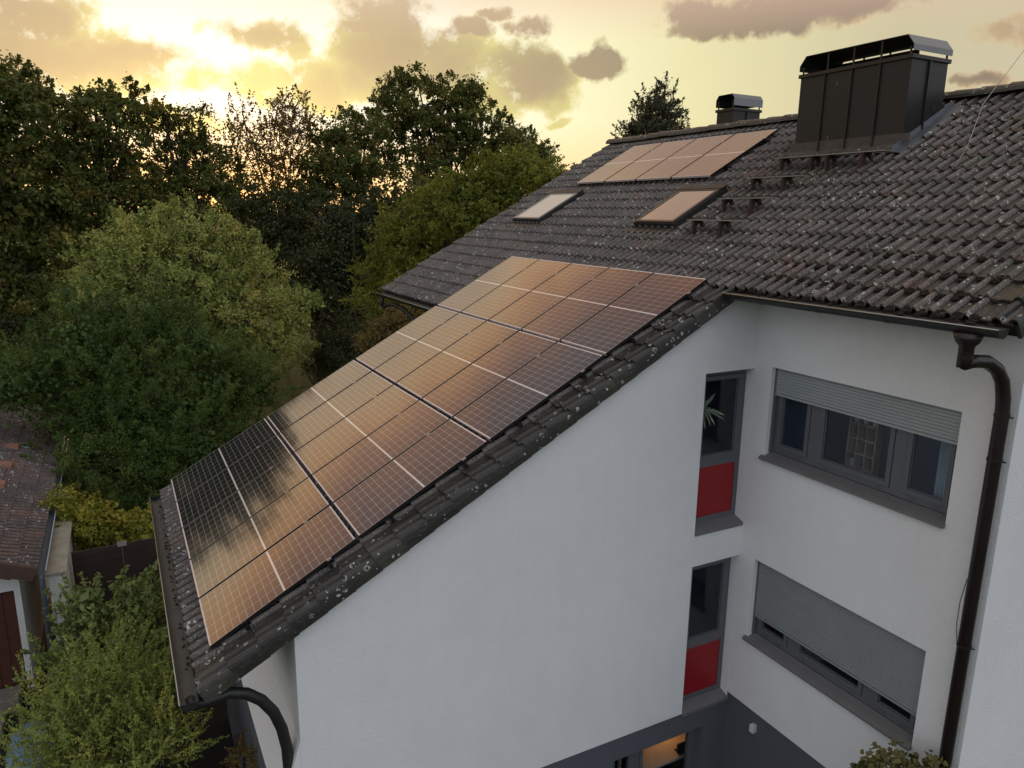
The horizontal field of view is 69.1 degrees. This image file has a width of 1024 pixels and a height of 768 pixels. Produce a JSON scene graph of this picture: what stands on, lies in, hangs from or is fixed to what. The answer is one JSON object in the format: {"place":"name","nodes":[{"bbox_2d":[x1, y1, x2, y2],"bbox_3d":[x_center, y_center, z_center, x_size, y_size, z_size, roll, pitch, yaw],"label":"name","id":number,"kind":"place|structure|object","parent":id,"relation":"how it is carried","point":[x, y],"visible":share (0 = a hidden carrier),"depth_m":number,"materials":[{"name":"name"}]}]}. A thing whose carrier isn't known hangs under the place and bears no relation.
{"place":"outdoors","nodes":[
{"label":"outdoors","id":0,"kind":"place"},
{"bbox_2d":[0,637,671,767],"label":"garden soil","id":1,"kind":"structure","parent":0,"point":[219,727],"depth_m":12.66,"materials":[{"name":"brown soil"}]},
{"bbox_2d":[5,720,57,767],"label":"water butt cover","id":2,"kind":"object","parent":1,"relation":"on","point":[14,738],"visible":0.16,"depth_m":11.55,"materials":[{"name":"blue plastic"}]},
{"bbox_2d":[12,559,194,739],"bbox_3d":[-6.700,4.630,12.837,2.793,2.766,2.485,7,14,25],"label":"viburnum shrub","id":3,"kind":"object","parent":1,"relation":"on","point":[142,594],"visible":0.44,"depth_m":12.78,"materials":[{"name":"green plant"}]},
{"bbox_2d":[0,595,228,767],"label":"privet shrub","id":4,"kind":"object","parent":1,"relation":"on","point":[116,707],"visible":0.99,"depth_m":10.20,"materials":[{"name":"green plant"}]},
{"bbox_2d":[219,728,258,767],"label":"cotoneaster shrub","id":5,"kind":"object","parent":1,"relation":"on","point":[247,755],"visible":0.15,"depth_m":9.79,"materials":[{"name":"green plant"}]},
{"bbox_2d":[850,736,951,767],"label":"bramble","id":6,"kind":"object","parent":1,"relation":"on","point":[880,758],"visible":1,"depth_m":7.69,"materials":[{"name":"green plant"}]},
{"bbox_2d":[4,219,820,767],"bbox_3d":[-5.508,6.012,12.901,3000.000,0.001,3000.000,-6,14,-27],"label":"ground","id":7,"kind":"structure","parent":0,"point":[298,375],"depth_m":39.26,"materials":[{"name":"green plant"}]},
{"bbox_2d":[0,685,22,741],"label":"steps","id":8,"kind":"structure","parent":7,"relation":"on","point":[6,694],"depth_m":13.22,"materials":[{"name":"concrete"}]},
{"bbox_2d":[0,404,67,695],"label":"garage","id":9,"kind":"structure","parent":7,"relation":"on","point":[26,527],"depth_m":14.48,"materials":[{"name":"tile"}]},
{"bbox_2d":[0,590,28,695],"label":"door","id":10,"kind":"structure","parent":9,"relation":"in","point":[10,639],"depth_m":13.44,"materials":[{"name":"brown wood"}]},
{"bbox_2d":[0,301,92,408],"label":"hedge","id":11,"kind":"object","parent":7,"relation":"on","point":[7,323],"visible":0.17,"depth_m":29.80,"materials":[{"name":"green plant"}]},
{"bbox_2d":[0,49,121,397],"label":"oak tree","id":12,"kind":"object","parent":7,"relation":"on","point":[23,100],"visible":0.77,"depth_m":30.41,"materials":[{"name":"green plant"}]},
{"bbox_2d":[44,515,81,679],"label":"garden wall","id":13,"kind":"structure","parent":7,"relation":"on","point":[60,558],"depth_m":14.08,"materials":[{"name":"grey concrete"}]},
{"bbox_2d":[36,483,154,550],"bbox_3d":[-8.720,3.586,16.263,2.743,3.172,1.655,-6,14,-27],"label":"shrub","id":14,"kind":"object","parent":7,"relation":"on","point":[88,517],"visible":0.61,"depth_m":15.88,"materials":[{"name":"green plant"}]},
{"bbox_2d":[10,71,195,373],"bbox_3d":[-19.211,-6.830,35.127,8.505,15.064,6.520,-6,14,-27],"label":"oak tree","id":15,"kind":"object","parent":7,"relation":"on","point":[112,180],"visible":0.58,"depth_m":33.57,"materials":[{"name":"green plant"}]},
{"bbox_2d":[117,540,126,575],"bbox_3d":[-7.828,4.279,15.132,0.170,2.330,0.010,-6,14,-27],"label":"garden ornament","id":16,"kind":"object","parent":7,"relation":"on","point":[121,543],"visible":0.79,"depth_m":14.89,"materials":[{"name":"metal"}]},
{"bbox_2d":[71,537,183,632],"bbox_3d":[-7.623,4.266,15.367,2.350,2.256,0.192,-6,14,-27],"label":"fence","id":17,"kind":"object","parent":7,"relation":"on","point":[108,563],"visible":0.25,"depth_m":14.94,"materials":[{"name":"brown wood"}]},
{"bbox_2d":[0,267,306,523],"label":"yew shrub","id":18,"kind":"object","parent":7,"relation":"on","point":[153,442],"visible":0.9,"depth_m":19.25,"materials":[{"name":"green plant"}]},
{"bbox_2d":[34,188,332,423],"bbox_3d":[-12.773,-2.864,29.947,11.052,9.790,6.398,-6,14,-27],"label":"pear tree","id":19,"kind":"object","parent":7,"relation":"on","point":[223,286],"visible":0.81,"depth_m":29.19,"materials":[{"name":"green plant"}]},
{"bbox_2d":[122,96,265,376],"bbox_3d":[-16.869,-7.074,37.944,7.769,14.341,6.350,1,13,2],"label":"oak tree","id":20,"kind":"object","parent":7,"relation":"on","point":[210,178],"visible":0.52,"depth_m":36.83,"materials":[{"name":"green plant"}]},
{"bbox_2d":[204,82,335,368],"bbox_3d":[-13.153,-8.249,40.770,7.338,15.439,5.409,1,13,3],"label":"birch tree","id":21,"kind":"object","parent":7,"relation":"on","point":[280,122],"visible":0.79,"depth_m":39.44,"materials":[{"name":"green plant"}]},
{"bbox_2d":[198,174,408,381],"bbox_3d":[-9.973,-5.313,38.160,11.180,10.978,7.228,-1,13,-5],"label":"oak tree","id":22,"kind":"object","parent":7,"relation":"on","point":[297,218],"visible":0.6,"depth_m":36.72,"materials":[{"name":"green plant"}]},
{"bbox_2d":[295,307,376,384],"bbox_3d":[-7.791,-1.155,34.083,4.517,4.511,3.540,-6,14,-27],"label":"bush","id":23,"kind":"object","parent":7,"relation":"on","point":[320,354],"visible":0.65,"depth_m":33.38,"materials":[{"name":"green plant"}]},
{"bbox_2d":[283,101,405,320],"bbox_3d":[-9.129,-7.824,41.142,7.216,14.567,5.376,-3,13,-17],"label":"oak tree","id":24,"kind":"object","parent":7,"relation":"on","point":[364,170],"visible":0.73,"depth_m":39.32,"materials":[{"name":"green plant"}]},
{"bbox_2d":[257,170,441,352],"bbox_3d":[-7.616,-5.128,37.329,10.492,11.042,6.657,-6,14,-27],"label":"oak tree","id":25,"kind":"object","parent":7,"relation":"on","point":[335,288],"visible":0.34,"depth_m":35.65,"materials":[{"name":"green plant"}]},
{"bbox_2d":[342,304,426,353],"bbox_3d":[-3.338,0.614,22.205,2.130,6.444,2.791,11,16,37],"label":"bush","id":26,"kind":"object","parent":7,"relation":"on","point":[388,322],"visible":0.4,"depth_m":21.48,"materials":[{"name":"green plant"}]},
{"bbox_2d":[365,60,526,240],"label":"oak tree","id":27,"kind":"object","parent":7,"relation":"on","point":[423,120],"visible":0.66,"depth_m":41.59,"materials":[{"name":"green plant"}]},
{"bbox_2d":[338,134,568,337],"bbox_3d":[-1.717,-2.359,24.678,7.702,11.414,4.419,4,13,14],"label":"robinia tree","id":28,"kind":"object","parent":7,"relation":"on","point":[457,202],"visible":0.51,"depth_m":23.76,"materials":[{"name":"green plant"}]},
{"bbox_2d":[480,120,563,204],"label":"oak tree","id":29,"kind":"object","parent":7,"relation":"on","point":[542,148],"visible":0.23,"depth_m":40.61,"materials":[{"name":"green plant"}]},
{"bbox_2d":[149,34,1023,767],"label":"house","id":30,"kind":"structure","parent":7,"relation":"on","point":[627,552],"depth_m":8.87,"materials":[{"name":"paint"}]},
{"bbox_2d":[242,622,250,630],"bbox_3d":[-3.902,1.920,9.733,0.081,0.103,5.380,-6,14,-27],"label":"mounting rail","id":31,"kind":"object","parent":30,"relation":"attached to","point":[247,627],"visible":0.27,"depth_m":7.43,"materials":[{"name":"black metal"}]},
{"bbox_2d":[171,418,276,501],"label":"solar panel","id":32,"kind":"object","parent":31,"relation":"attached to","point":[219,460],"visible":0.98,"depth_m":11.64,"materials":[{"name":"black glass"}]},
{"bbox_2d":[176,435,290,527],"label":"solar panel","id":33,"kind":"object","parent":31,"relation":"attached to","point":[202,499],"visible":0.99,"depth_m":10.73,"materials":[{"name":"black glass"}]},
{"bbox_2d":[182,454,307,559],"bbox_3d":[-3.541,1.594,9.851,1.715,0.044,1.064,-36,26,-17],"label":"solar panel","id":34,"kind":"object","parent":31,"relation":"attached to","point":[213,525],"visible":0.99,"depth_m":9.82,"materials":[{"name":"black glass"}]},
{"bbox_2d":[190,477,329,598],"bbox_3d":[-3.046,1.807,8.938,1.715,0.044,1.064,-36,26,-17],"label":"solar panel","id":35,"kind":"object","parent":31,"relation":"attached to","point":[232,552],"visible":1,"depth_m":8.90,"materials":[{"name":"black glass"}]},
{"bbox_2d":[199,506,356,648],"bbox_3d":[-2.549,2.023,8.027,1.715,0.044,1.064,-36,26,-17],"label":"solar panel","id":36,"kind":"object","parent":31,"relation":"attached to","point":[240,598],"visible":1,"depth_m":7.96,"materials":[{"name":"brown glass"}]},
{"bbox_2d":[325,561,333,568],"bbox_3d":[-3.142,1.371,10.018,0.081,0.103,5.380,-6,14,-27],"label":"mounting rail","id":37,"kind":"object","parent":30,"relation":"attached to","point":[330,565],"visible":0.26,"depth_m":7.71,"materials":[{"name":"black metal"}]},
{"bbox_2d":[386,516,395,522],"bbox_3d":[-2.534,0.933,10.245,0.081,0.103,5.380,-6,14,-27],"label":"mounting rail","id":38,"kind":"object","parent":30,"relation":"attached to","point":[392,519],"visible":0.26,"depth_m":7.94,"materials":[{"name":"black metal"}]},
{"bbox_2d":[267,360,371,432],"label":"solar panel","id":39,"kind":"object","parent":38,"relation":"attached to","point":[309,400],"visible":1,"depth_m":12.15,"materials":[{"name":"black glass"}]},
{"bbox_2d":[280,372,392,451],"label":"solar panel","id":40,"kind":"object","parent":38,"relation":"attached to","point":[321,419],"visible":0.98,"depth_m":11.24,"materials":[{"name":"black glass"}]},
{"bbox_2d":[312,400,448,502],"bbox_3d":[-1.677,0.821,9.451,1.715,0.044,1.064,-36,26,-17],"label":"solar panel","id":41,"kind":"object","parent":38,"relation":"attached to","point":[344,473],"visible":0.99,"depth_m":9.41,"materials":[{"name":"black glass"}]},
{"bbox_2d":[334,419,487,537],"bbox_3d":[-1.181,1.034,8.539,1.715,0.044,1.064,-36,26,-17],"label":"solar panel","id":42,"kind":"object","parent":38,"relation":"attached to","point":[383,494],"visible":1,"depth_m":8.47,"materials":[{"name":"brown glass"}]},
{"bbox_2d":[459,462,468,468],"bbox_3d":[-1.773,0.385,10.530,0.081,0.103,5.380,-6,14,-27],"label":"mounting rail","id":43,"kind":"object","parent":30,"relation":"attached to","point":[464,465],"visible":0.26,"depth_m":8.22,"materials":[{"name":"black metal"}]},
{"bbox_2d":[295,385,418,474],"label":"solar panel","id":44,"kind":"object","parent":43,"relation":"on","point":[329,445],"visible":0.99,"depth_m":10.33,"materials":[{"name":"black glass"}]},
{"bbox_2d":[513,421,522,427],"bbox_3d":[-1.165,-0.054,10.758,0.081,0.103,5.380,-6,14,-27],"label":"mounting rail","id":45,"kind":"object","parent":30,"relation":"attached to","point":[519,424],"visible":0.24,"depth_m":8.46,"materials":[{"name":"black metal"}]},
{"bbox_2d":[356,306,457,370],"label":"solar panel","id":46,"kind":"object","parent":45,"relation":"attached to","point":[401,339],"visible":0.98,"depth_m":12.67,"materials":[{"name":"black glass"}]},
{"bbox_2d":[374,313,485,383],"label":"solar panel","id":47,"kind":"object","parent":45,"relation":"attached to","point":[423,350],"visible":0.99,"depth_m":11.76,"materials":[{"name":"black glass"}]},
{"bbox_2d":[397,321,517,399],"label":"solar panel","id":48,"kind":"object","parent":45,"relation":"attached to","point":[446,364],"visible":1,"depth_m":10.84,"materials":[{"name":"black glass"}]},
{"bbox_2d":[422,331,556,417],"bbox_3d":[-0.308,-0.166,9.964,1.715,0.044,1.064,-36,26,-17],"label":"solar panel","id":49,"kind":"object","parent":45,"relation":"attached to","point":[453,396],"visible":1,"depth_m":9.93,"materials":[{"name":"black glass"}]},
{"bbox_2d":[454,342,603,440],"bbox_3d":[0.188,0.048,9.052,1.715,0.045,1.064,-36,26,-17],"label":"solar panel","id":50,"kind":"object","parent":45,"relation":"attached to","point":[515,397],"visible":1,"depth_m":8.99,"materials":[{"name":"brown glass"}]},
{"bbox_2d":[578,374,586,379],"bbox_3d":[-0.405,-0.602,11.043,0.081,0.103,5.380,-6,14,-27],"label":"mounting rail","id":51,"kind":"object","parent":30,"relation":"attached to","point":[583,376],"visible":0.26,"depth_m":8.74,"materials":[{"name":"black metal"}]},
{"bbox_2d":[625,338,635,343],"bbox_3d":[0.203,-1.041,11.270,0.081,0.103,5.380,-6,14,-27],"label":"mounting rail","id":52,"kind":"object","parent":30,"relation":"attached to","point":[632,340],"visible":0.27,"depth_m":8.97,"materials":[{"name":"black metal"}]},
{"bbox_2d":[437,256,538,312],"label":"solar panel","id":53,"kind":"object","parent":52,"relation":"attached to","point":[474,291],"visible":0.98,"depth_m":13.19,"materials":[{"name":"black glass"}]},
{"bbox_2d":[461,259,570,320],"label":"solar panel","id":54,"kind":"object","parent":52,"relation":"attached to","point":[503,296],"visible":0.99,"depth_m":12.27,"materials":[{"name":"black glass"}]},
{"bbox_2d":[489,263,608,330],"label":"solar panel","id":55,"kind":"object","parent":52,"relation":"attached to","point":[542,299],"visible":1,"depth_m":11.35,"materials":[{"name":"black glass"}]},
{"bbox_2d":[522,268,652,341],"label":"solar panel","id":56,"kind":"object","parent":52,"relation":"attached to","point":[581,306],"visible":1,"depth_m":10.44,"materials":[{"name":"black glass"}]},
{"bbox_2d":[561,273,706,355],"bbox_3d":[1.557,-0.937,9.564,1.715,0.046,1.064,-36,26,-17],"label":"solar panel","id":57,"kind":"object","parent":52,"relation":"attached to","point":[623,319],"visible":1,"depth_m":9.50,"materials":[{"name":"black glass"}]},
{"bbox_2d":[617,733,685,767],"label":"window","id":58,"kind":"structure","parent":30,"relation":"in","point":[661,754],"depth_m":11.30,"materials":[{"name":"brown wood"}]},
{"bbox_2d":[674,741,684,754],"bbox_3d":[2.592,5.527,11.345,0.220,0.169,0.140,-6,14,-27],"label":"computer screen","id":59,"kind":"object","parent":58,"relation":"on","point":[679,749],"visible":0.6,"depth_m":11.29,"materials":[{"name":"black metal"}]},
{"bbox_2d":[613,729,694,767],"bbox_3d":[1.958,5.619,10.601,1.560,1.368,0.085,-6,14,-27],"label":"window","id":60,"kind":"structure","parent":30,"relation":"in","point":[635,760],"depth_m":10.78,"materials":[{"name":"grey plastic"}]},
{"bbox_2d":[683,295,692,300],"bbox_3d":[0.964,-1.589,11.555,0.081,0.103,5.380,-6,14,-27],"label":"mounting rail","id":61,"kind":"object","parent":30,"relation":"attached to","point":[689,297],"visible":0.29,"depth_m":9.26,"materials":[{"name":"black metal"}]},
{"bbox_2d":[681,557,730,716],"bbox_3d":[2.707,3.478,10.398,0.838,2.259,0.230,-6,14,-27],"label":"window","id":62,"kind":"structure","parent":30,"relation":"in","point":[704,650],"depth_m":10.56,"materials":[{"name":"grey plastic"}]},
{"bbox_2d":[704,394,723,426],"bbox_3d":[2.459,1.031,10.017,0.627,1.885,0.645,-6,14,-27],"label":"house plant","id":63,"kind":"object","parent":30,"relation":"on","point":[708,411],"visible":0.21,"depth_m":9.77,"materials":[{"name":"green plant"}]},
{"bbox_2d":[695,369,746,536],"bbox_3d":[2.739,0.879,9.805,0.838,2.182,0.230,-6,14,-27],"label":"window","id":64,"kind":"structure","parent":30,"relation":"in","point":[718,471],"depth_m":9.95,"materials":[{"name":"red plastic"}]},
{"bbox_2d":[749,723,756,733],"bbox_3d":[3.345,4.782,10.325,0.074,0.115,0.070,-6,14,-27],"label":"wall lamp","id":65,"kind":"object","parent":30,"relation":"attached to","point":[752,728],"visible":1,"depth_m":10.30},
{"bbox_2d":[742,561,925,750],"bbox_3d":[3.879,3.179,9.142,0.245,1.210,2.482,-6,14,-27],"label":"window","id":66,"kind":"structure","parent":30,"relation":"in","point":[883,663],"depth_m":8.98,"materials":[{"name":"grey plastic"}]},
{"bbox_2d":[758,368,961,528],"bbox_3d":[3.910,0.617,8.558,0.245,1.225,2.482,-6,14,-27],"label":"window","id":67,"kind":"structure","parent":30,"relation":"in","point":[907,419],"depth_m":8.36,"materials":[{"name":"grey plastic"}]},
{"bbox_2d":[844,416,883,475],"bbox_3d":[4.343,0.866,9.197,0.120,1.156,0.391,-6,14,-27],"label":"display shelf","id":68,"kind":"object","parent":30,"relation":"attached to","point":[866,454],"visible":0.44,"depth_m":9.15,"materials":[{"name":"grey wood"}]},
{"bbox_2d":[933,441,950,498],"bbox_3d":[4.636,0.804,7.768,0.065,1.240,0.360,-6,14,-27],"label":"curtain","id":69,"kind":"object","parent":30,"relation":"hanging from","point":[942,466],"visible":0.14,"depth_m":7.90,"materials":[{"name":"fabric"}]},
{"bbox_2d":[955,50,1023,166],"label":"wire","id":70,"kind":"object","parent":30,"relation":"attached to","point":[984,102],"visible":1,"depth_m":9.63,"materials":[{"name":"metal"}]},
{"bbox_2d":[610,71,694,138],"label":"conifer tree","id":71,"kind":"object","parent":7,"relation":"on","point":[650,119],"visible":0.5,"depth_m":27.41,"materials":[{"name":"green plant"}]},
{"bbox_2d":[0,0,1023,213],"label":"sky","id":72,"kind":"structure","parent":0,"point":[569,69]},
{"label":"rail","id":73,"kind":"object","parent":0,"visible":0},
{"bbox_2d":[577,143,661,183],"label":"solar panel","id":74,"kind":"object","parent":73,"relation":"attached to","point":[606,171],"visible":0.98,"depth_m":16.15,"materials":[{"name":"black glass"}]},
{"bbox_2d":[605,139,695,182],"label":"solar panel","id":75,"kind":"object","parent":73,"relation":"attached to","point":[642,165],"visible":1,"depth_m":15.24,"materials":[{"name":"black glass"}]},
{"bbox_2d":[636,134,734,180],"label":"solar panel","id":76,"kind":"object","parent":73,"relation":"attached to","point":[681,159],"visible":0.99,"depth_m":14.32,"materials":[{"name":"black glass"}]},
{"bbox_2d":[671,129,777,178],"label":"solar panel","id":77,"kind":"object","parent":73,"relation":"attached to","point":[720,157],"visible":1,"depth_m":13.37,"materials":[{"name":"black glass"}]}
]}

